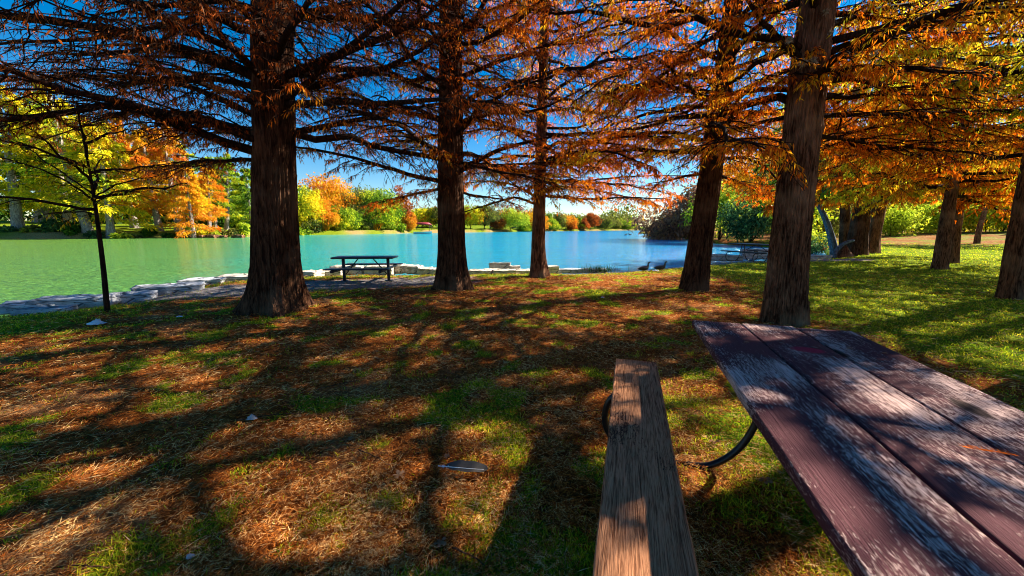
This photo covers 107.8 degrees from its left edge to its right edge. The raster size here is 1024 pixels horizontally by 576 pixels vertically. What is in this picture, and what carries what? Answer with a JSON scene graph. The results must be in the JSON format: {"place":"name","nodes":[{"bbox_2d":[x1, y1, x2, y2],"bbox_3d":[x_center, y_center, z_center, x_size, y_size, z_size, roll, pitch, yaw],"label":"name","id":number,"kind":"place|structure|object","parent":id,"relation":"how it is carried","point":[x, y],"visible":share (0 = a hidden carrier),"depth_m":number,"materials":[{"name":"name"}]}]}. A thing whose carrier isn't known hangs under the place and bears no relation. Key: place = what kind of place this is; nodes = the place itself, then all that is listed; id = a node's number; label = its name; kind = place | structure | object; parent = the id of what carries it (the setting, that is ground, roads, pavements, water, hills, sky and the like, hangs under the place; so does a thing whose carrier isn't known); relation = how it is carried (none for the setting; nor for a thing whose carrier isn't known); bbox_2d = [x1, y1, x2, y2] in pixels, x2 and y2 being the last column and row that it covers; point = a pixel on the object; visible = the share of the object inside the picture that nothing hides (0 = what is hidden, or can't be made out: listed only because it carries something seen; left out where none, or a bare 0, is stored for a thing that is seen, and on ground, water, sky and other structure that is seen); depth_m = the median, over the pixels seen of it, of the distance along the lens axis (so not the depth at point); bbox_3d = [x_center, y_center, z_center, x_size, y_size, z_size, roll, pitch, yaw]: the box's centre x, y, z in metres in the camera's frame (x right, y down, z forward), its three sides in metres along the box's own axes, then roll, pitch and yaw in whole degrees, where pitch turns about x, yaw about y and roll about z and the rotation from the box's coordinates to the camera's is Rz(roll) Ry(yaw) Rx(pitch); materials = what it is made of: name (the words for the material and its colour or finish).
{"place":"outdoors","nodes":[
{"label":"outdoors","id":0,"kind":"place"},
{"bbox_2d":[0,230,825,317],"bbox_3d":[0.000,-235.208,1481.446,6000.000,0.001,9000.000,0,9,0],"label":"river water","id":1,"kind":"structure","parent":0,"point":[30,269],"depth_m":24.99,"materials":[{"name":"blue liquid"}]},
{"bbox_2d":[0,220,1023,575],"bbox_3d":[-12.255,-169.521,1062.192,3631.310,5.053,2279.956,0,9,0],"label":"ground","id":2,"kind":"structure","parent":0,"point":[416,294],"depth_m":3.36,"materials":[{"name":"green plant"}]},
{"bbox_2d":[0,300,55,314],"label":"shore stone","id":3,"kind":"object","parent":2,"relation":"on","point":[7,307],"visible":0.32,"depth_m":6.51,"materials":[{"name":"grey stone"}]},
{"bbox_2d":[19,224,41,232],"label":"bank bush","id":4,"kind":"object","parent":2,"relation":"on","point":[30,228],"visible":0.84,"depth_m":63.55,"materials":[{"name":"green plant"}]},
{"bbox_2d":[0,86,64,228],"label":"bank cypress","id":5,"kind":"object","parent":2,"relation":"on","point":[17,221],"visible":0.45,"depth_m":63.38,"materials":[{"name":"green plant"}]},
{"bbox_2d":[0,95,72,221],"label":"bank cypress","id":6,"kind":"object","parent":2,"relation":"on","point":[37,213],"visible":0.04,"depth_m":89.80,"materials":[{"name":"yellow plant"}]},
{"bbox_2d":[10,304,77,315],"bbox_3d":[-8.040,0.391,6.431,0.677,0.143,0.330,-4,10,-23],"label":"shore stone","id":7,"kind":"object","parent":2,"relation":"on","point":[44,309],"visible":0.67,"depth_m":6.36,"materials":[{"name":"grey stone"}]},
{"bbox_2d":[0,121,90,221],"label":"bank cypress","id":8,"kind":"object","parent":2,"relation":"on","point":[32,163],"visible":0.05,"depth_m":69.29,"materials":[{"name":"yellow plant"}]},
{"bbox_2d":[34,217,63,232],"bbox_3d":[-79.999,-10.713,65.086,4.110,3.236,3.737,0,9,0],"label":"bank bush","id":9,"kind":"object","parent":2,"relation":"on","point":[46,226],"visible":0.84,"depth_m":64.40,"materials":[{"name":"green plant"}]},
{"bbox_2d":[13,120,109,220],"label":"bank cypress","id":10,"kind":"object","parent":2,"relation":"on","point":[65,216],"visible":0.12,"depth_m":67.84,"materials":[{"name":"yellow plant"}]},
{"bbox_2d":[58,220,80,235],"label":"bank bush","id":11,"kind":"object","parent":2,"relation":"on","point":[67,230],"visible":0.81,"depth_m":65.28,"materials":[{"name":"green plant"}]},
{"bbox_2d":[13,83,127,232],"bbox_3d":[-77.709,-22.279,65.831,12.318,27.500,13.817,-1,9,-9],"label":"bank cypress","id":12,"kind":"object","parent":2,"relation":"on","point":[84,227],"visible":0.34,"depth_m":63.37,"materials":[{"name":"green plant"}]},
{"bbox_2d":[24,292,120,308],"bbox_3d":[-8.138,0.260,6.970,1.144,0.236,0.572,-4,10,-24],"label":"shore stone","id":13,"kind":"object","parent":2,"relation":"on","point":[81,301],"visible":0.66,"depth_m":6.85,"materials":[{"name":"grey stone"}]},
{"bbox_2d":[82,230,105,238],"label":"bank bush","id":14,"kind":"object","parent":2,"relation":"on","point":[89,234],"visible":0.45,"depth_m":65.67,"materials":[{"name":"green plant"}]},
{"bbox_2d":[0,90,197,311],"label":"young tree","id":15,"kind":"object","parent":2,"relation":"on","point":[93,185],"visible":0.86,"depth_m":5.74,"materials":[{"name":"dark bark"},{"name":"yellow-green leaves"}]},
{"bbox_2d":[54,120,161,237],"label":"bank cypress","id":16,"kind":"object","parent":2,"relation":"on","point":[109,217],"visible":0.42,"depth_m":65.53,"materials":[{"name":"yellow plant"}]},
{"bbox_2d":[90,118,146,227],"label":"bank cypress","id":17,"kind":"object","parent":2,"relation":"on","point":[127,147],"visible":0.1,"depth_m":75.28,"materials":[{"name":"yellow plant"}]},
{"bbox_2d":[108,232,133,238],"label":"bank bush","id":18,"kind":"object","parent":2,"relation":"on","point":[123,235],"visible":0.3,"depth_m":65.49,"materials":[{"name":"green plant"}]},
{"bbox_2d":[97,290,157,303],"bbox_3d":[-7.795,0.193,7.531,1.032,0.195,0.597,-5,10,-28],"label":"shore stone","id":19,"kind":"object","parent":2,"relation":"on","point":[129,296],"visible":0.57,"depth_m":7.47,"materials":[{"name":"grey stone"}]},
{"bbox_2d":[110,123,185,230],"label":"bank cypress","id":20,"kind":"object","parent":2,"relation":"on","point":[141,159],"visible":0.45,"depth_m":68.58,"materials":[{"name":"orange plant"}]},
{"bbox_2d":[130,281,205,295],"bbox_3d":[-7.647,0.035,8.348,1.327,0.253,0.665,-5,10,-28],"label":"shore stone","id":21,"kind":"object","parent":2,"relation":"on","point":[167,288],"visible":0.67,"depth_m":8.21,"materials":[{"name":"grey stone"}]},
{"bbox_2d":[134,126,212,230],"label":"bank cypress","id":22,"kind":"object","parent":2,"relation":"on","point":[166,150],"visible":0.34,"depth_m":70.87,"materials":[{"name":"orange plant"}]},
{"bbox_2d":[158,168,220,237],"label":"bank cypress","id":23,"kind":"object","parent":2,"relation":"on","point":[188,201],"visible":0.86,"depth_m":69.56,"materials":[{"name":"orange plant"}]},
{"bbox_2d":[176,276,227,285],"bbox_3d":[-8.037,-0.173,9.800,1.013,0.202,0.695,-4,10,-25],"label":"shore stone","id":24,"kind":"object","parent":2,"relation":"on","point":[210,280],"visible":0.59,"depth_m":9.62,"materials":[{"name":"grey stone"}]},
{"bbox_2d":[193,163,228,231],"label":"bank cypress","id":25,"kind":"object","parent":2,"relation":"on","point":[219,211],"visible":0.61,"depth_m":75.37,"materials":[{"name":"orange plant"}]},
{"bbox_2d":[187,155,240,227],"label":"bank cypress","id":26,"kind":"object","parent":2,"relation":"on","point":[215,223],"visible":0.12,"depth_m":89.59,"materials":[{"name":"orange plant"}]},
{"bbox_2d":[0,175,436,228],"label":"bank woodland","id":27,"kind":"object","parent":2,"relation":"on","point":[4,217],"visible":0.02,"depth_m":97.69,"materials":[{"name":"green plant"}]},
{"bbox_2d":[209,155,244,229],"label":"bank cypress","id":28,"kind":"object","parent":2,"relation":"on","point":[227,205],"visible":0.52,"depth_m":81.88,"materials":[{"name":"green plant"}]},
{"bbox_2d":[220,228,239,236],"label":"bank bush","id":29,"kind":"object","parent":2,"relation":"on","point":[232,231],"visible":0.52,"depth_m":76.58,"materials":[{"name":"green plant"}]},
{"bbox_2d":[214,273,247,282],"bbox_3d":[-7.433,-0.254,10.252,1.210,0.225,0.702,-1,9,-6],"label":"shore stone","id":30,"kind":"object","parent":2,"relation":"on","point":[238,277],"visible":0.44,"depth_m":9.98,"materials":[{"name":"stone"}]},
{"bbox_2d":[213,152,248,212],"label":"bank cypress","id":31,"kind":"object","parent":2,"relation":"on","point":[226,155],"visible":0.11,"depth_m":101.27,"materials":[{"name":"plant"}]},
{"bbox_2d":[229,166,250,225],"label":"bank cypress","id":32,"kind":"object","parent":2,"relation":"on","point":[243,187],"visible":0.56,"depth_m":84.65,"materials":[{"name":"green plant"}]},
{"bbox_2d":[236,222,249,236],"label":"bank bush","id":33,"kind":"object","parent":2,"relation":"on","point":[243,227],"visible":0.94,"depth_m":78.57,"materials":[{"name":"yellow plant"}]},
{"bbox_2d":[0,0,575,317],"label":"cypress tree","id":34,"kind":"object","parent":2,"relation":"on","point":[276,285],"visible":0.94,"depth_m":5.55,"materials":[{"name":"brown plant"}]},
{"bbox_2d":[297,184,326,230],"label":"tree","id":35,"kind":"object","parent":2,"relation":"on","point":[306,201],"visible":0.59,"depth_m":99.38,"materials":[{"name":"yellow plant"}]},
{"bbox_2d":[301,217,322,233],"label":"bank bush","id":36,"kind":"object","parent":2,"relation":"on","point":[310,224],"visible":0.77,"depth_m":100.78,"materials":[{"name":"green plant"}]},
{"bbox_2d":[303,270,325,276],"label":"shore stone","id":37,"kind":"object","parent":2,"relation":"on","point":[315,273],"visible":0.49,"depth_m":10.93,"materials":[{"name":"stone"}]},
{"bbox_2d":[305,198,342,230],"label":"tree","id":38,"kind":"object","parent":2,"relation":"on","point":[332,215],"visible":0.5,"depth_m":104.37,"materials":[{"name":"orange plant"}]},
{"bbox_2d":[297,172,361,209],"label":"tree","id":39,"kind":"object","parent":2,"relation":"on","point":[333,192],"visible":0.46,"depth_m":114.46,"materials":[{"name":"orange plant"}]},
{"bbox_2d":[324,203,364,229],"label":"bank tree","id":40,"kind":"object","parent":2,"relation":"on","point":[348,217],"visible":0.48,"depth_m":109.72,"materials":[{"name":"green plant"}]},
{"bbox_2d":[338,190,382,228],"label":"tree","id":41,"kind":"object","parent":2,"relation":"on","point":[354,206],"visible":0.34,"depth_m":119.11,"materials":[{"name":"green plant"}]},
{"bbox_2d":[322,255,402,281],"bbox_3d":[-3.795,-0.456,9.724,1.534,0.734,1.620,-1,9,-3],"label":"shore table","id":42,"kind":"object","parent":2,"relation":"on","point":[343,269],"visible":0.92,"depth_m":9.63,"materials":[{"name":"paint"}]},
{"bbox_2d":[363,265,394,275],"bbox_3d":[-4.200,-0.571,11.931,0.947,0.327,0.692,0,9,0],"label":"shore stone","id":43,"kind":"object","parent":2,"relation":"on","point":[372,272],"visible":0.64,"depth_m":11.62,"materials":[{"name":"stone"}]},
{"bbox_2d":[356,185,406,229],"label":"tree","id":44,"kind":"object","parent":2,"relation":"on","point":[396,215],"visible":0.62,"depth_m":121.72,"materials":[{"name":"green plant"}]},
{"bbox_2d":[391,185,419,225],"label":"tree","id":45,"kind":"object","parent":2,"relation":"on","point":[408,211],"visible":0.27,"depth_m":135.61,"materials":[{"name":"orange plant"}]},
{"bbox_2d":[398,210,416,230],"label":"tree","id":46,"kind":"object","parent":2,"relation":"on","point":[412,224],"visible":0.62,"depth_m":135.57,"materials":[{"name":"orange plant"}]},
{"bbox_2d":[411,206,437,227],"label":"lawn tree","id":47,"kind":"object","parent":2,"relation":"on","point":[418,213],"visible":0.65,"depth_m":164.31,"materials":[{"name":"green plant"}]},
{"bbox_2d":[438,460,487,471],"bbox_3d":[-0.275,0.997,2.077,0.287,0.041,0.067,1,9,5],"label":"feather","id":48,"kind":"object","parent":2,"relation":"on","point":[466,466],"visible":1,"depth_m":2.08,"materials":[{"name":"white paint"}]},
{"bbox_2d":[464,204,483,228],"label":"lawn tree","id":49,"kind":"object","parent":2,"relation":"on","point":[472,221],"visible":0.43,"depth_m":170.28,"materials":[{"name":"green plant"}]},
{"bbox_2d":[238,0,715,291],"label":"cypress tree","id":50,"kind":"object","parent":2,"relation":"on","point":[452,272],"visible":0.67,"depth_m":7.45,"materials":[{"name":"orange plant"}]},
{"bbox_2d":[469,268,493,274],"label":"shore stone","id":51,"kind":"object","parent":2,"relation":"on","point":[485,271],"visible":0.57,"depth_m":11.49,"materials":[{"name":"stone"}]},
{"bbox_2d":[475,205,502,228],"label":"lawn tree","id":52,"kind":"object","parent":2,"relation":"on","point":[493,216],"visible":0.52,"depth_m":176.12,"materials":[{"name":"green plant"}]},
{"bbox_2d":[490,217,506,229],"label":"lawn tree","id":53,"kind":"object","parent":2,"relation":"on","point":[500,223],"visible":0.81,"depth_m":184.56,"materials":[{"name":"brown plant"}]},
{"bbox_2d":[489,262,510,268],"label":"shore stone","id":54,"kind":"object","parent":2,"relation":"on","point":[502,265],"visible":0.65,"depth_m":12.37,"materials":[{"name":"stone"}]},
{"bbox_2d":[492,268,516,274],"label":"shore stone","id":55,"kind":"object","parent":2,"relation":"on","point":[502,271],"visible":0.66,"depth_m":11.49,"materials":[{"name":"stone"}]},
{"bbox_2d":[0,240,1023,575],"bbox_3d":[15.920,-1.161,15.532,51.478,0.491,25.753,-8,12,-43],"label":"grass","id":56,"kind":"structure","parent":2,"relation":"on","point":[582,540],"depth_m":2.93,"materials":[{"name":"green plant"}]},
{"bbox_2d":[499,207,532,229],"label":"lawn tree","id":57,"kind":"object","parent":2,"relation":"on","point":[518,218],"visible":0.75,"depth_m":187.48,"materials":[{"name":"green plant"}]},
{"bbox_2d":[421,207,639,228],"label":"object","id":58,"kind":"object","parent":2,"relation":"on","point":[623,219],"visible":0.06,"depth_m":320.24,"materials":[{"name":"plant"}]},
{"bbox_2d":[398,0,700,277],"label":"cypress tree","id":59,"kind":"object","parent":2,"relation":"on","point":[539,268],"visible":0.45,"depth_m":9.67,"materials":[{"name":"orange plant"}]},
{"bbox_2d":[545,213,560,228],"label":"lawn tree","id":60,"kind":"object","parent":2,"relation":"on","point":[553,223],"visible":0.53,"depth_m":227.43,"materials":[{"name":"green plant"}]},
{"bbox_2d":[551,214,569,228],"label":"lawn tree","id":61,"kind":"object","parent":2,"relation":"on","point":[560,219],"visible":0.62,"depth_m":237.17,"materials":[{"name":"green plant"}]},
{"bbox_2d":[570,268,606,273],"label":"shore stone","id":62,"kind":"object","parent":2,"relation":"on","point":[577,270],"visible":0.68,"depth_m":12.22,"materials":[{"name":"grey stone"}]},
{"bbox_2d":[583,212,601,228],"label":"lawn tree","id":63,"kind":"object","parent":2,"relation":"on","point":[595,220],"visible":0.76,"depth_m":267.75,"materials":[{"name":"orange plant"}]},
{"bbox_2d":[591,216,615,228],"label":"lawn tree","id":64,"kind":"object","parent":2,"relation":"on","point":[607,222],"visible":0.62,"depth_m":282.04,"materials":[{"name":"green plant"}]},
{"bbox_2d":[581,263,628,272],"bbox_3d":[2.943,-0.676,12.273,1.803,0.357,0.715,0,9,0],"label":"reed clump","id":65,"kind":"object","parent":2,"relation":"on","point":[609,269],"visible":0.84,"depth_m":12.18,"materials":[{"name":"green plant"}]},
{"bbox_2d":[495,203,770,226],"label":"distant woodland","id":66,"kind":"object","parent":2,"relation":"on","point":[620,214],"visible":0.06,"depth_m":454.55,"materials":[{"name":"green plant"}]},
{"bbox_2d":[626,194,689,239],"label":"bare cypress","id":67,"kind":"object","parent":2,"relation":"on","point":[655,228],"visible":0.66,"depth_m":60.06,"materials":[{"name":"grey plant"}]},
{"bbox_2d":[665,179,733,236],"bbox_3d":[27.614,-11.912,56.574,10.724,9.448,9.917,-8,12,-43],"label":"bare cypress","id":68,"kind":"object","parent":2,"relation":"on","point":[683,206],"visible":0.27,"depth_m":55.07,"materials":[{"name":"grey plant"}]},
{"bbox_2d":[678,181,759,239],"bbox_3d":[25.072,-9.274,44.977,8.853,7.617,8.997,0,9,0],"label":"cove tree","id":69,"kind":"object","parent":2,"relation":"on","point":[722,198],"visible":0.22,"depth_m":43.66,"materials":[{"name":"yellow plant"}]},
{"bbox_2d":[716,198,771,242],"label":"cove tree","id":70,"kind":"object","parent":2,"relation":"on","point":[741,228],"visible":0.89,"depth_m":38.80,"materials":[{"name":"green plant"}]},
{"bbox_2d":[721,243,768,261],"bbox_3d":[10.415,-1.492,15.936,1.906,0.786,1.976,-3,10,-18],"label":"picnic table","id":71,"kind":"object","parent":2,"relation":"on","point":[754,252],"visible":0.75,"depth_m":16.20,"materials":[{"name":"paint"}]},
{"bbox_2d":[479,0,1023,326],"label":"cypress tree","id":72,"kind":"object","parent":2,"relation":"on","point":[785,301],"visible":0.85,"depth_m":5.06,"materials":[{"name":"orange plant"}]},
{"bbox_2d":[740,248,767,259],"bbox_3d":[11.642,-1.641,17.965,1.563,0.526,0.526,0,9,-2],"label":"wall stone","id":73,"kind":"object","parent":2,"relation":"on","point":[749,256],"visible":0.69,"depth_m":17.75,"materials":[{"name":"grey stone"}]},
{"bbox_2d":[497,0,1021,292],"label":"cypress tree","id":74,"kind":"object","parent":2,"relation":"on","point":[695,276],"visible":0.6,"depth_m":7.02,"materials":[{"name":"orange plant"}]},
{"bbox_2d":[695,123,825,207],"bbox_3d":[39.208,-17.931,61.068,19.496,19.452,18.683,0,9,0],"label":"back tree","id":75,"kind":"object","parent":2,"relation":"on","point":[746,178],"visible":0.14,"depth_m":59.53,"materials":[{"name":"green plant"}]},
{"bbox_2d":[746,185,838,233],"bbox_3d":[29.093,-8.010,38.871,8.518,7.048,8.738,6,11,35],"label":"cove tree","id":76,"kind":"object","parent":2,"relation":"on","point":[817,216],"visible":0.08,"depth_m":37.62,"materials":[{"name":"green plant"}]},
{"bbox_2d":[754,130,853,254],"bbox_3d":[18.108,-5.614,22.451,6.749,7.467,6.242,-5,11,-30],"label":"leaning tree","id":77,"kind":"object","parent":2,"relation":"on","point":[832,241],"visible":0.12,"depth_m":22.45,"materials":[{"name":"grey plant"}]},
{"bbox_2d":[593,320,1023,575],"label":"picnic table","id":78,"kind":"object","parent":2,"relation":"on","point":[864,437],"visible":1,"depth_m":1.11,"materials":[{"name":"red paint"}]},
{"bbox_2d":[811,228,825,244],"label":"cove bush","id":79,"kind":"object","parent":2,"relation":"on","point":[814,234],"visible":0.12,"depth_m":30.47,"materials":[{"name":"yellow plant"}]},
{"bbox_2d":[811,233,828,254],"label":"cove bush","id":80,"kind":"object","parent":2,"relation":"on","point":[817,247],"visible":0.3,"depth_m":26.41,"materials":[{"name":"green plant"}]},
{"bbox_2d":[814,184,853,236],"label":"cove tree","id":81,"kind":"object","parent":2,"relation":"on","point":[834,224],"visible":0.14,"depth_m":41.62,"materials":[{"name":"green plant"}]},
{"bbox_2d":[831,239,854,257],"bbox_3d":[16.618,-1.899,18.741,1.512,1.109,1.421,0,9,0],"label":"tree stump","id":82,"kind":"object","parent":2,"relation":"on","point":[842,249],"visible":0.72,"depth_m":18.53,"materials":[{"name":"wood"}]},
{"bbox_2d":[748,51,941,243],"bbox_3d":[19.336,-7.971,21.836,9.638,12.204,8.095,0,9,0],"label":"straight tree","id":83,"kind":"object","parent":2,"relation":"on","point":[845,220],"visible":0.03,"depth_m":21.84,"materials":[{"name":"orange plant"}]},
{"bbox_2d":[715,142,994,233],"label":"park woodland","id":84,"kind":"object","parent":2,"relation":"on","point":[817,224],"visible":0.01,"depth_m":77.36,"materials":[{"name":"green plant"}]},
{"bbox_2d":[754,34,1014,253],"bbox_3d":[19.768,-7.717,19.684,10.103,12.219,9.498,0,9,0],"label":"double trunk tree","id":85,"kind":"object","parent":2,"relation":"on","point":[876,227],"visible":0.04,"depth_m":19.86,"materials":[{"name":"brown plant"}]},
{"bbox_2d":[753,0,1023,136],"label":"overhanging tree","id":86,"kind":"object","parent":2,"relation":"on","point":[1010,72],"visible":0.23,"depth_m":4.74,"materials":[{"name":"orange plant"}]},
{"bbox_2d":[760,1,1019,255],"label":"double trunk tree","id":87,"kind":"object","parent":2,"relation":"on","point":[858,231],"visible":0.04,"depth_m":19.06,"materials":[{"name":"orange plant"}]},
{"bbox_2d":[759,2,1023,269],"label":"cypress tree","id":88,"kind":"object","parent":2,"relation":"on","point":[942,245],"visible":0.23,"depth_m":12.04,"materials":[{"name":"orange plant"}]},
{"bbox_2d":[779,0,1023,299],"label":"cypress tree","id":89,"kind":"object","parent":2,"relation":"on","point":[1010,284],"visible":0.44,"depth_m":6.99,"materials":[{"name":"orange plant"}]},
{"bbox_2d":[882,203,932,235],"bbox_3d":[47.347,-8.398,46.499,6.466,5.582,6.634,4,10,24],"label":"lawn shrub","id":90,"kind":"object","parent":2,"relation":"on","point":[899,221],"visible":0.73,"depth_m":45.11,"materials":[{"name":"green plant"}]},
{"bbox_2d":[889,199,941,233],"bbox_3d":[52.631,-8.853,48.170,6.287,4.919,7.453,-6,11,-34],"label":"lawn shrub","id":91,"kind":"object","parent":2,"relation":"on","point":[929,228],"visible":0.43,"depth_m":46.88,"materials":[{"name":"green plant"}]},
{"bbox_2d":[819,16,1023,262],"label":"cypress tree","id":92,"kind":"object","parent":2,"relation":"on","point":[956,242],"visible":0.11,"depth_m":14.36,"materials":[{"name":"orange plant"}]},
{"bbox_2d":[913,200,989,231],"bbox_3d":[55.544,-8.855,46.920,7.518,5.495,6.384,0,9,0],"label":"lawn shrub","id":93,"kind":"object","parent":2,"relation":"on","point":[970,223],"visible":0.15,"depth_m":45.24,"materials":[{"name":"green plant"}]},
{"bbox_2d":[890,129,1023,243],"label":"slender tree","id":94,"kind":"object","parent":2,"relation":"on","point":[978,233],"visible":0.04,"depth_m":30.61,"materials":[{"name":"orange plant"}]},
{"bbox_2d":[899,17,1023,211],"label":"overhanging tree","id":95,"kind":"object","parent":2,"relation":"on","point":[993,190],"visible":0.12,"depth_m":12.17,"materials":[{"name":"orange plant"}]},
{"bbox_2d":[935,198,997,231],"bbox_3d":[56.404,-8.760,46.137,6.904,5.038,6.112,0,9,0],"label":"lawn shrub","id":96,"kind":"object","parent":2,"relation":"on","point":[974,216],"visible":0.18,"depth_m":45.11,"materials":[{"name":"green plant"}]},
{"bbox_2d":[966,196,1011,231],"bbox_3d":[58.168,-8.843,44.235,5.699,5.372,6.852,5,10,30],"label":"lawn shrub","id":97,"kind":"object","parent":2,"relation":"on","point":[986,227],"visible":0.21,"depth_m":44.35,"materials":[{"name":"green plant"}]},
{"bbox_2d":[987,207,1009,231],"bbox_3d":[58.584,-8.547,42.969,7.229,5.572,6.714,3,10,21],"label":"lawn shrub","id":98,"kind":"object","parent":2,"relation":"on","point":[1005,225],"visible":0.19,"depth_m":43.31,"materials":[{"name":"green plant"}]},
{"bbox_2d":[0,0,1023,226],"label":"sky","id":99,"kind":"structure","parent":0,"point":[375,179],"materials":[{"name":"blue"}]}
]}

